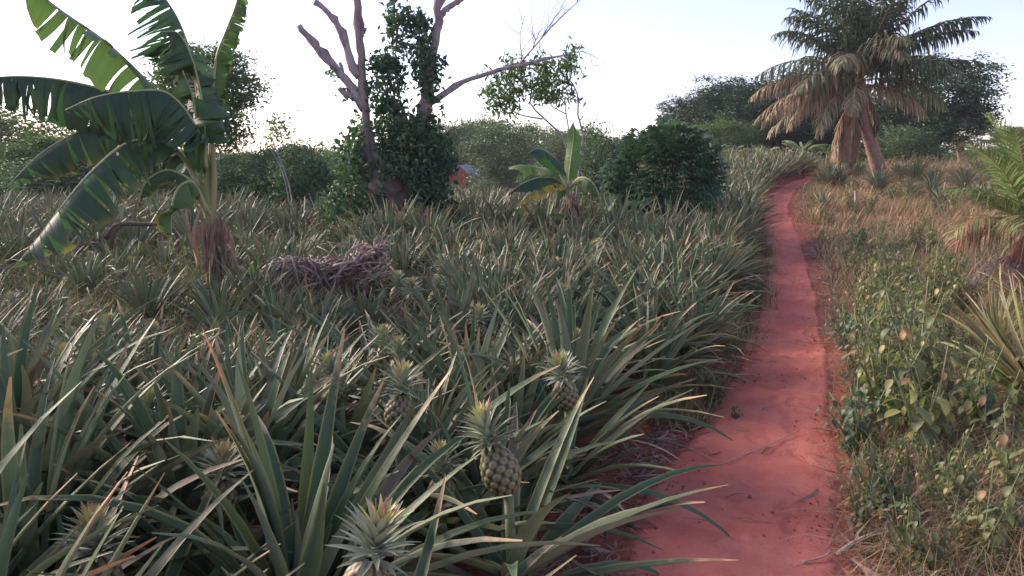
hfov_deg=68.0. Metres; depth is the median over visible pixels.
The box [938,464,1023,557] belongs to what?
weed plant
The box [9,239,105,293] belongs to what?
pineapple plant
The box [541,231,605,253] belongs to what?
pineapple plant
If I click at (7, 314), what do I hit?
pineapple plant
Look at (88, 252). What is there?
pineapple plant
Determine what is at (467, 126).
tree
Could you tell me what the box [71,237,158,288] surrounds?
pineapple plant
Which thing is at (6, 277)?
weed plant
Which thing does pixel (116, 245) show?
pineapple plant
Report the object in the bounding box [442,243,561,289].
pineapple plant
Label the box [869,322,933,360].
weed plant
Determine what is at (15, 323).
pineapple plant
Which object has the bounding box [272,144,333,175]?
tree
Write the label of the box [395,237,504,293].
pineapple plant
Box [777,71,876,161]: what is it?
tree
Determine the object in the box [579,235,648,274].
pineapple plant
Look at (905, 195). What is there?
weed plant
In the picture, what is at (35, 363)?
pineapple plant
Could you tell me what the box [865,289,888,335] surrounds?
weed plant
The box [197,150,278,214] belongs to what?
bush
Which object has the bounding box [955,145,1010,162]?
tree
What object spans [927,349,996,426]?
weed plant
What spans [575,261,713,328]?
pineapple plant
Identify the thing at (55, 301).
pineapple plant
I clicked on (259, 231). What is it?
weed plant
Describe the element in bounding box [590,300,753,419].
pineapple plant
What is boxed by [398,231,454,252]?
pineapple plant
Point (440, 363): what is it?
pineapple plant
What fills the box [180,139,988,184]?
woodland
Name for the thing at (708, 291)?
pineapple plant
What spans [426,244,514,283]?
pineapple plant
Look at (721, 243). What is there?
pineapple plant
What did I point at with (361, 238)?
pineapple plant
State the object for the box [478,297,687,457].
pineapple plant
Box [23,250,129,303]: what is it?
pineapple plant
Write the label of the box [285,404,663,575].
pineapple plant
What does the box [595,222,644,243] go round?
pineapple plant
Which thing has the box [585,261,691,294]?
pineapple plant
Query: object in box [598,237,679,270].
pineapple plant
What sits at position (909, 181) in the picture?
weed plant
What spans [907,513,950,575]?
weed plant
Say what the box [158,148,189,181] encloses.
tree
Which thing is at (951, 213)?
rough grass
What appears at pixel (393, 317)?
pineapple plant
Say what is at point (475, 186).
bush
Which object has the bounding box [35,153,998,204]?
meadow grass
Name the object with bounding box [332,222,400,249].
pineapple plant
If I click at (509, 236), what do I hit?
pineapple plant
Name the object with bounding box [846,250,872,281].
weed plant
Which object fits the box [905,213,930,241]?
weed plant
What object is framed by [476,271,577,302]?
pineapple plant
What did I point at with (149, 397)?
pineapple plant
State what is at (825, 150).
banana plant
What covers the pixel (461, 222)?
pineapple plant
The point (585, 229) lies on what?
pineapple plant
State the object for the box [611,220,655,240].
pineapple plant
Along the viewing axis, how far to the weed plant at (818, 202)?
16.61 m
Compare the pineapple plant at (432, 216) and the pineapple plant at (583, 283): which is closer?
the pineapple plant at (583, 283)
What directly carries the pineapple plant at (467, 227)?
on the ground at (775, 187)
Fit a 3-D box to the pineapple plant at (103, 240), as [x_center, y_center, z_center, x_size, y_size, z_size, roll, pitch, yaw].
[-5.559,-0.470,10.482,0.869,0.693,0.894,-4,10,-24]
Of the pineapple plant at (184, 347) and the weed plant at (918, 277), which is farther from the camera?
the weed plant at (918, 277)
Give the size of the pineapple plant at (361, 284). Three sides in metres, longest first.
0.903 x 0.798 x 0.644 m
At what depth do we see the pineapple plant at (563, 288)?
5.22 m
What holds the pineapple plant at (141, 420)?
on the ground at (775, 187)
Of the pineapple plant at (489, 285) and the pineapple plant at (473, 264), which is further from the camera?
the pineapple plant at (473, 264)
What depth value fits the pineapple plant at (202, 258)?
8.67 m
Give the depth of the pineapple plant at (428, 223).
10.30 m
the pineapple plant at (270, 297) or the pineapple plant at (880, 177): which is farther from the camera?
the pineapple plant at (880, 177)
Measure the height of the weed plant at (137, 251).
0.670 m
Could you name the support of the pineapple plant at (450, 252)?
on the ground at (775, 187)
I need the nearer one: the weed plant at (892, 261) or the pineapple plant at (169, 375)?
the pineapple plant at (169, 375)
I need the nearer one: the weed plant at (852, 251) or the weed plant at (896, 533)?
the weed plant at (896, 533)
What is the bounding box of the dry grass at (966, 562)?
[765,172,1023,575]
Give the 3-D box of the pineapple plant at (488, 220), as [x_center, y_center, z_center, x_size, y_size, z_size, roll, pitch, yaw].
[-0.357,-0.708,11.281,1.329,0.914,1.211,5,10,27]
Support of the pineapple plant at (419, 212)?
on the ground at (775, 187)
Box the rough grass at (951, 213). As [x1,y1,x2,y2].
[789,164,1022,298]
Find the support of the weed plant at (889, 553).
on the ground at (775, 187)
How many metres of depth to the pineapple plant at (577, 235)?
10.17 m
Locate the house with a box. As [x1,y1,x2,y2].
[447,165,494,189]
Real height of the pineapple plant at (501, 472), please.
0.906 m
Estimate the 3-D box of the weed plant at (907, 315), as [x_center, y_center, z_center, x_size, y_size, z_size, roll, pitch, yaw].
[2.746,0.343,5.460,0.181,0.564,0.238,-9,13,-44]
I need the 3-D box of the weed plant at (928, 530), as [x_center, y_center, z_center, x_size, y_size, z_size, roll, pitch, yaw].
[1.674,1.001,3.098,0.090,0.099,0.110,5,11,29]
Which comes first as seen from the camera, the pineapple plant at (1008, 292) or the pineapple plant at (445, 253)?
the pineapple plant at (1008, 292)
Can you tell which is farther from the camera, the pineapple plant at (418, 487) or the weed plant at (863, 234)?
the weed plant at (863, 234)
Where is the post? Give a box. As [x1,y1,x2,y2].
[854,191,857,207]
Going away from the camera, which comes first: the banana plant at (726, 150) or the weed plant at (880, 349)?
the weed plant at (880, 349)
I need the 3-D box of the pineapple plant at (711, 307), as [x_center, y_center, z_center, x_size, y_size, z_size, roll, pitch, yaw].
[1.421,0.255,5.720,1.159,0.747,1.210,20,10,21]
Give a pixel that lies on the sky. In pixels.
(651, 50)
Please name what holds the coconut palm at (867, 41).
on the ground at (775, 187)
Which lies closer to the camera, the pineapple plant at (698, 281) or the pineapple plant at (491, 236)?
the pineapple plant at (698, 281)
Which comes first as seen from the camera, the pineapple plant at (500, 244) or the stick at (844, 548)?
the stick at (844, 548)
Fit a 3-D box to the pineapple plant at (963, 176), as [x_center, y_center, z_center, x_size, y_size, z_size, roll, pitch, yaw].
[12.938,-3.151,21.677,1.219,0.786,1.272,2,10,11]
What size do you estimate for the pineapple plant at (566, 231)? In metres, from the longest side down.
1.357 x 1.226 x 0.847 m
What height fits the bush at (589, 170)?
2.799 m
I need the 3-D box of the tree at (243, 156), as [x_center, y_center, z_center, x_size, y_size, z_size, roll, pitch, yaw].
[-10.235,-4.123,29.699,3.521,2.582,3.481,7,12,36]
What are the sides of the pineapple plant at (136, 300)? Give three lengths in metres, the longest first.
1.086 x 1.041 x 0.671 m
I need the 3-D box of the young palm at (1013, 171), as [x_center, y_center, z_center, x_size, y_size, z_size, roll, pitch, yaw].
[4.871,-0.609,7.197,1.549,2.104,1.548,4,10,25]
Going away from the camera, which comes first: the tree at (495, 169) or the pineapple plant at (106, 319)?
the pineapple plant at (106, 319)
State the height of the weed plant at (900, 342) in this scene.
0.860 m
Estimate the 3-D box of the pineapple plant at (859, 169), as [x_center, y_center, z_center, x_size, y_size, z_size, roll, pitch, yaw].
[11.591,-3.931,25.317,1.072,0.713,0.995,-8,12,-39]
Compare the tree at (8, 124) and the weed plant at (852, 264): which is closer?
the weed plant at (852, 264)
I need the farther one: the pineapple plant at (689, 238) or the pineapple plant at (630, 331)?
the pineapple plant at (689, 238)
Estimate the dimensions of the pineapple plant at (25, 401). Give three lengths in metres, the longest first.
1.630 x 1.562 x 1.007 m
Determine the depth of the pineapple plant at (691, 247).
8.63 m
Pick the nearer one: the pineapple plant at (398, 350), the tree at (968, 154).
the pineapple plant at (398, 350)
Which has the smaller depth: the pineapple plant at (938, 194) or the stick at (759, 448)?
the stick at (759, 448)
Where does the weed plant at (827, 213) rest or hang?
on the ground at (775, 187)
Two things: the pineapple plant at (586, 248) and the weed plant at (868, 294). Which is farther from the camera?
the pineapple plant at (586, 248)
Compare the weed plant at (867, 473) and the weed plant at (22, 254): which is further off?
the weed plant at (22, 254)
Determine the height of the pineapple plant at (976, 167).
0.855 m
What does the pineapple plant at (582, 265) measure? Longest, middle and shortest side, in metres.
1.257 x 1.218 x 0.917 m
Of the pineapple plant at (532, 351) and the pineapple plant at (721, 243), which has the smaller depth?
the pineapple plant at (532, 351)
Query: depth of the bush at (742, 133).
38.56 m
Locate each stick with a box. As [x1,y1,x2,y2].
[723,430,799,462]
[729,374,761,376]
[802,549,830,562]
[836,531,876,556]
[884,458,958,527]
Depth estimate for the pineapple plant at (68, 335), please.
4.43 m
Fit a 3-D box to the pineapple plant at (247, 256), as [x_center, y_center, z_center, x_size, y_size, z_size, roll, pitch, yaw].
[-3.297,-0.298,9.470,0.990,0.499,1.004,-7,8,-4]
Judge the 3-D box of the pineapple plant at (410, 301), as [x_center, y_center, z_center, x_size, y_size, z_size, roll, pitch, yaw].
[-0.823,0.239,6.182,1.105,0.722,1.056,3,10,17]
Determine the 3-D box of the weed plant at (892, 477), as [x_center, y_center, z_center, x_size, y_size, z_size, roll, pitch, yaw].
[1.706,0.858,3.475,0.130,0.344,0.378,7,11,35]
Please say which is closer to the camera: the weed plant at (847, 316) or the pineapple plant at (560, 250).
the weed plant at (847, 316)
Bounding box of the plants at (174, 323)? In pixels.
[0,223,365,384]
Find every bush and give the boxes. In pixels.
[0,157,104,199]
[106,163,198,203]
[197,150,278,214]
[225,141,323,210]
[260,135,353,231]
[446,182,463,190]
[463,178,498,192]
[514,161,567,192]
[563,115,634,210]
[595,115,732,219]
[690,115,772,156]
[859,120,957,164]
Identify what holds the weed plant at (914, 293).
on the ground at (775, 187)
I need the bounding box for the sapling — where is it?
[241,103,298,219]
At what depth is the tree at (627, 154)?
54.45 m
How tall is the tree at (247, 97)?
5.226 m
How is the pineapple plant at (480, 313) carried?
on the ground at (775, 187)
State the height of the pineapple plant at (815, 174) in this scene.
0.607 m
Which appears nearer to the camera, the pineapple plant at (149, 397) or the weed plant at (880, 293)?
the pineapple plant at (149, 397)
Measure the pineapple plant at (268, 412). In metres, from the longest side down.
1.413 x 1.404 x 0.774 m
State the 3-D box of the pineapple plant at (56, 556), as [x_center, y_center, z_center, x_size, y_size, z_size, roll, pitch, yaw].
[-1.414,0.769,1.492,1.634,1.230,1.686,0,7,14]
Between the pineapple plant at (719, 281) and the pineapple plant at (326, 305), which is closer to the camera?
the pineapple plant at (326, 305)
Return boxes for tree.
[0,102,89,183]
[0,121,63,141]
[0,132,92,183]
[134,34,278,155]
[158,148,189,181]
[216,149,295,184]
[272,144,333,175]
[297,0,605,216]
[323,153,354,188]
[408,117,469,181]
[437,116,504,165]
[452,116,544,192]
[461,112,516,182]
[476,36,587,200]
[493,114,567,171]
[529,129,581,180]
[543,131,621,165]
[600,140,647,165]
[652,89,704,125]
[671,73,755,145]
[693,75,800,151]
[728,68,845,159]
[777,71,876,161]
[837,140,883,164]
[863,84,947,157]
[869,51,1015,160]
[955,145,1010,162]
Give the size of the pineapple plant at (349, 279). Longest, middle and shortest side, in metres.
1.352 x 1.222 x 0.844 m
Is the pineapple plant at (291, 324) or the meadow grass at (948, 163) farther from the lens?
the meadow grass at (948, 163)
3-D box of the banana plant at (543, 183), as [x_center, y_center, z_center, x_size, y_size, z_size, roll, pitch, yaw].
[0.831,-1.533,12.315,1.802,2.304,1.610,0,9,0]
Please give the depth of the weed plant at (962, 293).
7.45 m
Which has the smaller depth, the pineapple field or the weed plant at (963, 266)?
the weed plant at (963, 266)
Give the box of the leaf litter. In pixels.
[460,183,1023,575]
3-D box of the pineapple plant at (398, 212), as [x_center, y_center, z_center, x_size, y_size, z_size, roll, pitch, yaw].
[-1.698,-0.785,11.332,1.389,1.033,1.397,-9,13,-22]
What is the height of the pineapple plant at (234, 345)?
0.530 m
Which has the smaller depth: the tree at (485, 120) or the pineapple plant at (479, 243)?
the pineapple plant at (479, 243)
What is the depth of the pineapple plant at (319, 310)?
6.20 m
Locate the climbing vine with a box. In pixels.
[313,0,461,228]
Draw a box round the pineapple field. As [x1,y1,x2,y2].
[0,144,828,261]
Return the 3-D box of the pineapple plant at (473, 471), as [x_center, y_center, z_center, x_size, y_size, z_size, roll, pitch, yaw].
[-0.090,0.705,3.077,1.245,0.827,1.154,20,9,8]
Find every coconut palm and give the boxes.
[748,0,992,176]
[946,130,1002,160]
[966,125,1023,160]
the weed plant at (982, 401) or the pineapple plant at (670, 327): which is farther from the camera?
the pineapple plant at (670, 327)
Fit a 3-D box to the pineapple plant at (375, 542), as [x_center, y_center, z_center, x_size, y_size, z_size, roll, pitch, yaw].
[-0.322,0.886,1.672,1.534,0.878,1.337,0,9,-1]
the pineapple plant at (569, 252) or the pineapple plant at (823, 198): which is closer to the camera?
the pineapple plant at (569, 252)
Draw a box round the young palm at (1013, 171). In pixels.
[937,113,1023,316]
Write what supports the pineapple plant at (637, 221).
on the ground at (775, 187)
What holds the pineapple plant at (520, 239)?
on the ground at (775, 187)
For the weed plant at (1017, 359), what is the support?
on the ground at (775, 187)
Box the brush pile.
[247,230,402,304]
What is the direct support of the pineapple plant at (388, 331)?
on the ground at (775, 187)
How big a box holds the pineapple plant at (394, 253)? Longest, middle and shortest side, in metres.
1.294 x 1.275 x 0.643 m
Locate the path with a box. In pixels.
[621,175,843,575]
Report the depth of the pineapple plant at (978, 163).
27.62 m
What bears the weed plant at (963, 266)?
on the ground at (775, 187)
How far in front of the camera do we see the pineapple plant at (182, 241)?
10.34 m
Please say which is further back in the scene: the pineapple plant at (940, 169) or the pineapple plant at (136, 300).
the pineapple plant at (940, 169)
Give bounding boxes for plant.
[0,0,247,299]
[0,225,49,270]
[0,232,24,274]
[0,235,33,277]
[0,266,43,315]
[0,267,30,298]
[0,277,93,327]
[0,284,221,532]
[0,289,160,438]
[0,291,92,346]
[0,293,67,348]
[0,296,78,382]
[0,308,314,572]
[0,311,40,366]
[0,328,599,575]
[0,332,293,575]
[0,340,364,553]
[0,381,200,575]
[0,431,304,575]
[0,457,295,575]
[1,321,214,407]
[2,308,175,380]
[5,315,58,384]
[7,442,156,575]
[8,264,43,292]
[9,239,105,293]
[11,435,413,575]
[13,353,335,529]
[18,249,31,275]
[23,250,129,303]
[23,387,206,542]
[26,237,101,273]
[27,250,141,293]
[32,275,56,295]
[32,351,168,467]
[36,213,123,267]
[46,299,254,466]
[46,312,170,359]
[52,302,163,349]
[53,325,290,470]
[63,305,245,375]
[70,261,209,339]
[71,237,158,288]
[74,327,421,515]
[77,231,136,263]
[79,233,153,267]
[86,210,166,261]
[95,255,162,297]
[106,242,142,272]
[120,262,208,321]
[128,227,199,277]
[132,313,232,378]
[142,267,165,280]
[143,257,258,331]
[144,326,271,401]
[147,220,203,267]
[159,313,398,459]
[160,256,203,288]
[162,269,287,338]
[163,233,189,263]
[168,243,191,278]
[170,313,293,368]
[172,297,275,348]
[178,245,278,280]
[180,324,297,384]
[183,223,247,252]
[183,242,254,278]
[184,252,313,322]
[184,325,528,482]
[196,266,346,340]
[220,477,576,575]
[223,352,588,572]
[227,225,274,256]
[228,224,260,254]
[229,243,264,267]
[233,225,286,252]
[233,339,388,421]
[234,229,316,290]
[234,315,317,359]
[237,260,280,279]
[241,315,357,368]
[244,226,325,281]
[246,220,275,236]
[246,224,329,257]
[258,293,386,361]
[259,226,325,255]
[260,278,368,345]
[265,302,512,422]
[268,244,349,297]
[271,377,736,575]
[277,232,336,254]
[278,218,333,256]
[281,232,399,304]
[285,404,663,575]
[291,220,340,258]
[292,292,353,335]
[301,341,537,488]
[306,235,356,275]
[306,334,505,424]
[307,225,366,253]
[309,234,369,254]
[315,213,386,243]
[317,216,370,250]
[318,344,365,400]
[321,206,376,234]
[321,277,418,346]
[321,315,461,407]
[329,271,385,301]
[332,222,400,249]
[332,270,447,330]
[333,193,445,239]
[335,286,418,355]
[336,208,400,239]
[336,225,409,263]
[337,346,624,560]
[345,239,398,286]
[345,275,445,342]
[348,313,602,468]
[352,257,418,299]
[353,295,586,446]
[354,302,445,361]
[355,232,435,284]
[355,301,442,352]
[358,210,425,238]
[359,223,453,254]
[361,304,469,392]
[365,202,481,245]
[366,263,534,370]
[368,202,457,225]
[369,200,436,229]
[369,229,433,264]
[370,231,437,286]
[377,227,446,272]
[378,272,453,327]
[383,252,452,301]
[385,266,432,297]
[389,266,445,313]
[392,304,594,383]
[393,201,446,237]
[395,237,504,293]
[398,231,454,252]
[399,233,477,281]
[403,221,480,271]
[403,240,518,313]
[405,252,490,295]
[409,241,462,274]
[409,333,730,536]
[409,341,634,493]
[412,205,462,234]
[415,214,475,241]
[418,244,577,359]
[421,258,603,300]
[424,240,516,268]
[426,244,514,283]
[432,264,587,363]
[433,227,494,269]
[433,280,649,412]
[437,268,735,479]
[440,219,488,245]
[441,210,514,241]
[441,223,513,254]
[441,270,540,324]
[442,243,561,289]
[447,210,485,231]
[447,214,542,255]
[454,211,527,237]
[454,214,484,234]
[457,229,562,270]
[460,320,624,431]
[461,247,519,278]
[466,241,515,268]
[467,274,582,350]
[471,214,538,241]
[474,231,541,252]
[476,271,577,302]
[477,221,543,261]
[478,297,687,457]
[483,228,522,245]
[483,234,589,288]
[484,222,538,238]
[486,211,553,242]
[487,286,684,400]
[499,233,543,255]
[502,217,614,280]
[503,240,601,316]
[504,234,578,265]
[504,251,627,323]
[506,256,608,322]
[509,122,617,233]
[517,232,611,287]
[518,210,575,247]
[525,237,608,272]
[532,213,600,247]
[533,277,619,348]
[541,213,614,248]
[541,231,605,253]
[546,260,617,329]
[550,204,621,230]
[553,257,644,321]
[554,236,615,268]
[558,221,602,238]
[561,220,638,248]
[561,241,625,289]
[563,279,760,375]
[567,213,634,243]
[573,252,638,289]
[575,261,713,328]
[577,255,771,327]
[578,227,641,260]
[579,232,673,280]
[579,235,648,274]
[580,207,638,242]
[583,284,739,380]
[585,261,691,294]
[586,218,640,250]
[587,240,628,277]
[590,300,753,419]
[592,238,634,270]
[594,224,678,259]
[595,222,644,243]
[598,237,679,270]
[600,204,668,232]
[603,229,724,279]
[605,237,712,297]
[606,266,733,328]
[607,209,673,234]
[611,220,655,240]
[613,212,672,241]
[614,223,740,271]
[617,208,699,245]
[624,234,713,254]
[624,244,746,307]
[627,212,702,233]
[627,224,682,248]
[632,201,720,246]
[635,266,772,381]
[639,232,745,289]
[646,225,698,246]
[653,221,724,238]
[656,209,727,237]
[657,249,745,315]
[663,233,768,310]
[666,219,748,268]
[668,230,759,276]
[671,206,769,270]
[672,227,780,293]
[674,205,745,237]
[675,204,749,250]
[684,226,774,310]
[687,228,757,264]
[690,367,727,405]
[697,363,710,378]
[702,211,763,259]
[702,227,754,263]
[707,143,738,151]
[716,234,781,286]
[718,146,749,153]
[729,403,745,418]
[748,307,756,317]
[750,144,778,153]
[782,140,831,152]
[805,188,841,212]
[806,159,849,186]
[808,169,837,184]
[813,200,842,223]
[814,144,840,162]
[815,195,828,215]
[816,377,894,458]
[824,226,885,268]
[824,305,870,351]
[825,164,859,186]
[827,288,885,327]
[829,453,876,540]
[832,305,889,371]
[838,435,892,517]
[841,219,858,261]
[841,305,890,390]
[843,181,853,209]
[843,369,932,433]
[844,323,938,426]
[845,224,874,245]
[845,283,899,312]
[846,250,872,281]
[847,159,871,177]
[848,199,864,213]
[848,330,899,400]
[850,314,911,411]
[851,229,872,255]
[851,315,900,430]
[852,164,901,193]
[852,298,903,325]
[854,247,904,281]
[854,273,897,330]
[854,288,877,316]
[858,261,895,312]
[860,188,881,214]
[860,268,877,289]
[861,244,917,282]
[861,483,988,574]
[863,170,896,194]
[864,443,905,473]
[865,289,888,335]
[866,235,900,274]
[866,274,904,310]
[867,300,898,337]
[867,341,911,379]
[867,432,908,490]
[868,217,887,238]
[868,223,890,288]
[868,481,916,514]
[869,298,894,374]
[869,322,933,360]
[870,272,884,301]
[870,385,932,439]
[871,251,919,298]
[871,466,928,527]
[872,280,919,337]
[874,313,911,365]
[877,276,942,405]
[880,298,916,361]
[881,544,898,563]
[882,186,897,198]
[883,271,1023,449]
[883,371,953,466]
[883,493,922,565]
[884,241,908,260]
[886,160,908,176]
[886,254,905,278]
[886,428,922,489]
[887,250,909,271]
[888,223,921,255]
[888,299,926,351]
[890,318,945,389]
[891,165,912,177]
[892,292,956,388]
[894,343,965,433]
[895,156,936,180]
[896,277,924,313]
[897,179,930,198]
[897,272,965,333]
[898,253,917,290]
[901,185,914,204]
[901,269,929,286]
[902,434,1000,522]
[903,177,918,185]
[904,280,929,301]
[905,158,935,172]
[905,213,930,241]
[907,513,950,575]
[908,230,930,253]
[909,268,950,336]
[910,425,977,488]
[911,307,953,332]
[915,164,942,181]
[915,169,951,196]
[915,308,978,351]
[918,335,969,399]
[920,244,950,309]
[921,442,956,464]
[921,520,934,539]
[922,226,932,250]
[924,182,958,205]
[925,224,940,258]
[925,264,999,314]
[927,248,963,284]
[927,322,970,371]
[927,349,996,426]
[929,164,948,177]
[931,197,947,213]
[933,238,963,279]
[935,454,981,518]
[938,317,974,353]
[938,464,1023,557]
[939,254,969,305]
[939,337,982,362]
[941,273,967,293]
[941,278,1023,353]
[942,165,984,187]
[942,186,964,208]
[943,218,964,245]
[943,260,986,315]
[945,433,994,507]
[946,165,983,185]
[949,164,976,178]
[951,261,1023,339]
[953,337,1013,444]
[954,365,1023,441]
[960,178,995,198]
[960,181,995,202]
[965,156,989,173]
[966,160,988,174]
[966,187,997,206]
[967,461,1023,572]
[968,479,1023,544]
[969,368,1023,459]
[988,403,1023,506]
[990,442,1023,497]
[1008,355,1023,416]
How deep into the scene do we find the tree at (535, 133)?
67.37 m
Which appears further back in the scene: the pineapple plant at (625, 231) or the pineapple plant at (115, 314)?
the pineapple plant at (625, 231)
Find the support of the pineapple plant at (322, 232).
on the ground at (775, 187)
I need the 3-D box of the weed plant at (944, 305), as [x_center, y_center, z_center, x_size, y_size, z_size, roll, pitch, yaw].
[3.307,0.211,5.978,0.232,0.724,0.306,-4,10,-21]
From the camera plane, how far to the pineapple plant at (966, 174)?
22.20 m
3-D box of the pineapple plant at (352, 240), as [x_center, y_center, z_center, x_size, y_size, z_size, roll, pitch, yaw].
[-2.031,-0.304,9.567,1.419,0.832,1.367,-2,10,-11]
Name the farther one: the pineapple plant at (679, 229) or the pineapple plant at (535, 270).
the pineapple plant at (679, 229)
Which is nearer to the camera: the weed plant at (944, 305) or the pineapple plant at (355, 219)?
the weed plant at (944, 305)
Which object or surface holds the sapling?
on the ground at (775, 187)
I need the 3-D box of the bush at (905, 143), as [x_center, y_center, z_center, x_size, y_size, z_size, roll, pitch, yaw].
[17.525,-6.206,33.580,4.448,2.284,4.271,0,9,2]
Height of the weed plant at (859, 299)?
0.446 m
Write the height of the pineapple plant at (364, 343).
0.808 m
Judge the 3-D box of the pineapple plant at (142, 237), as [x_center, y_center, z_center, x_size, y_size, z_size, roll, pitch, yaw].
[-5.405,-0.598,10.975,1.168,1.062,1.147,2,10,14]
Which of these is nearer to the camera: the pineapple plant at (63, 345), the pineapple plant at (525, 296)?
the pineapple plant at (63, 345)
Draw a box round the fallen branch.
[103,222,179,252]
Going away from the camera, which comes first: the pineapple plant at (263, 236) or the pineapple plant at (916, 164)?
the pineapple plant at (263, 236)
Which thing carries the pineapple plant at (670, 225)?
on the ground at (775, 187)
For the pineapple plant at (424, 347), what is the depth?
4.32 m
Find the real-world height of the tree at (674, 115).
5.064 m
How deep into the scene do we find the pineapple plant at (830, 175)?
22.13 m
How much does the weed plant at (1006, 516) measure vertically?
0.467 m
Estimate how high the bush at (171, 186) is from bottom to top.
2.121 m
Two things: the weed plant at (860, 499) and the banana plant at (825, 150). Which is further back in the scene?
the banana plant at (825, 150)
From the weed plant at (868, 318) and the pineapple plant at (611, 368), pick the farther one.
the weed plant at (868, 318)
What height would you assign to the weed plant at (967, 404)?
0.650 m
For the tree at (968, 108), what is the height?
5.716 m
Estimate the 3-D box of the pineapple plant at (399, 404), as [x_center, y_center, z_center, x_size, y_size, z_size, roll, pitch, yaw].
[-0.444,0.749,3.053,1.519,0.950,1.576,8,13,41]
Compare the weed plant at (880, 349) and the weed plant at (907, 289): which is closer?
the weed plant at (880, 349)
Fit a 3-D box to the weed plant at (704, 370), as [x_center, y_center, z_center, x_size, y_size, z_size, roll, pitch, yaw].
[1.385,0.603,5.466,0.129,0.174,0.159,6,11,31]
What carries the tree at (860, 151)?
on the ground at (775, 187)
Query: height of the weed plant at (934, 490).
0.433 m
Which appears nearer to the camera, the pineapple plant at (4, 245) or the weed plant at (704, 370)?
the weed plant at (704, 370)
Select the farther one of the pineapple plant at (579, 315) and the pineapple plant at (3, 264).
the pineapple plant at (3, 264)
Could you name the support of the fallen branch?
on the ground at (775, 187)
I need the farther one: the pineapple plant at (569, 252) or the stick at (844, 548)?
the pineapple plant at (569, 252)
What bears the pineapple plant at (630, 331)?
on the ground at (775, 187)
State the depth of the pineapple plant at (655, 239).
9.32 m
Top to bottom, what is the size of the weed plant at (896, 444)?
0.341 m
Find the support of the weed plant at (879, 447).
on the ground at (775, 187)
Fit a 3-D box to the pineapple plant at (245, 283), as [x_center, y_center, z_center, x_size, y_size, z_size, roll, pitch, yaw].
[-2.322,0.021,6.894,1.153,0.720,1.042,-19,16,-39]
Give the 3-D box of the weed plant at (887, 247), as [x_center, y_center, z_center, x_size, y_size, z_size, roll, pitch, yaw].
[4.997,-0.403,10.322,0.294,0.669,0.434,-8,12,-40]
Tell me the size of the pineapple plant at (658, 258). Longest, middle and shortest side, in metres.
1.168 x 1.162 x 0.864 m
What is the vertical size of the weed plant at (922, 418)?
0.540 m
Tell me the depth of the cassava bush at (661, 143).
13.23 m
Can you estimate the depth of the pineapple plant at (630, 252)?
7.84 m
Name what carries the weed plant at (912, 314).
on the ground at (775, 187)
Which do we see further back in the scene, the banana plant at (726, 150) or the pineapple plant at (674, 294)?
the banana plant at (726, 150)
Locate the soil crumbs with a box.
[558,267,877,575]
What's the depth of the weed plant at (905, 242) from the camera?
12.10 m
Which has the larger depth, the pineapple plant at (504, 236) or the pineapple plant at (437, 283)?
the pineapple plant at (504, 236)
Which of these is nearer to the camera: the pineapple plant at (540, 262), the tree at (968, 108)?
the pineapple plant at (540, 262)
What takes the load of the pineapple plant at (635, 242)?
on the ground at (775, 187)
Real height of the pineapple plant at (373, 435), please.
0.865 m
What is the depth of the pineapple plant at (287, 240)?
9.53 m
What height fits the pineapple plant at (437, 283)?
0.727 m
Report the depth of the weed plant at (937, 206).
16.74 m
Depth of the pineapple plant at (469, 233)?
10.10 m
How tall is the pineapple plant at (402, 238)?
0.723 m
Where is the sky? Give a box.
[0,0,1023,156]
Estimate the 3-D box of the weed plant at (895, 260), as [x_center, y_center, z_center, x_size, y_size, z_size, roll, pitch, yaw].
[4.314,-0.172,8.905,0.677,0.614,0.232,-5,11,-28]
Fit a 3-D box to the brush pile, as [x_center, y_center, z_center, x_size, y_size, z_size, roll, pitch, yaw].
[-1.845,-0.140,7.371,1.603,0.851,0.922,0,9,0]
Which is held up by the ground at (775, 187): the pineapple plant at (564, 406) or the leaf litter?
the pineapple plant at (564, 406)
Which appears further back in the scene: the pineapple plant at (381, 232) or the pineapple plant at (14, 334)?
the pineapple plant at (381, 232)
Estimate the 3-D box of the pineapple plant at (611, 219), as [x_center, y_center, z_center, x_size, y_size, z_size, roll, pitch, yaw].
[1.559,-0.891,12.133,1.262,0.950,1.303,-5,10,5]
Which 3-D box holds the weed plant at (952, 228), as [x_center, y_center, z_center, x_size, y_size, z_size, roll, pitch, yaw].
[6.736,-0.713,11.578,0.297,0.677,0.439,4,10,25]
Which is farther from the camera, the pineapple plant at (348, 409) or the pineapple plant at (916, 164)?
the pineapple plant at (916, 164)
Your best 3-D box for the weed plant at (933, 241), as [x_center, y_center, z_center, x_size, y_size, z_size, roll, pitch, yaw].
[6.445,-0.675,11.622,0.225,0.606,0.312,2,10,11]
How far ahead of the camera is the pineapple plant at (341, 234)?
10.47 m
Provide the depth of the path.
3.90 m
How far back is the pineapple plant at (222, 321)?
5.76 m
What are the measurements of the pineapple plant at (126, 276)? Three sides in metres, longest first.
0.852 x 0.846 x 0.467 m
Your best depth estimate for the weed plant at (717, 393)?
4.97 m
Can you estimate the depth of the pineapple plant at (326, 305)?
5.66 m
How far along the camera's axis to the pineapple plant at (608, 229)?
10.67 m
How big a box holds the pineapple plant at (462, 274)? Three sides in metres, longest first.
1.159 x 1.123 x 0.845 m
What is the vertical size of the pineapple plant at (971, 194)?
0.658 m
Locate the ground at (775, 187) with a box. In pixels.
[1,171,1023,575]
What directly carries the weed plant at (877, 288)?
on the ground at (775, 187)
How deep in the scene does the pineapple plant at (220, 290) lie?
6.56 m
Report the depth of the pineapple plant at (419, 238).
9.51 m
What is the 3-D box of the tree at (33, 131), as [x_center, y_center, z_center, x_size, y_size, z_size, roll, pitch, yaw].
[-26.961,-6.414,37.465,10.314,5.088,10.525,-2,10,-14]

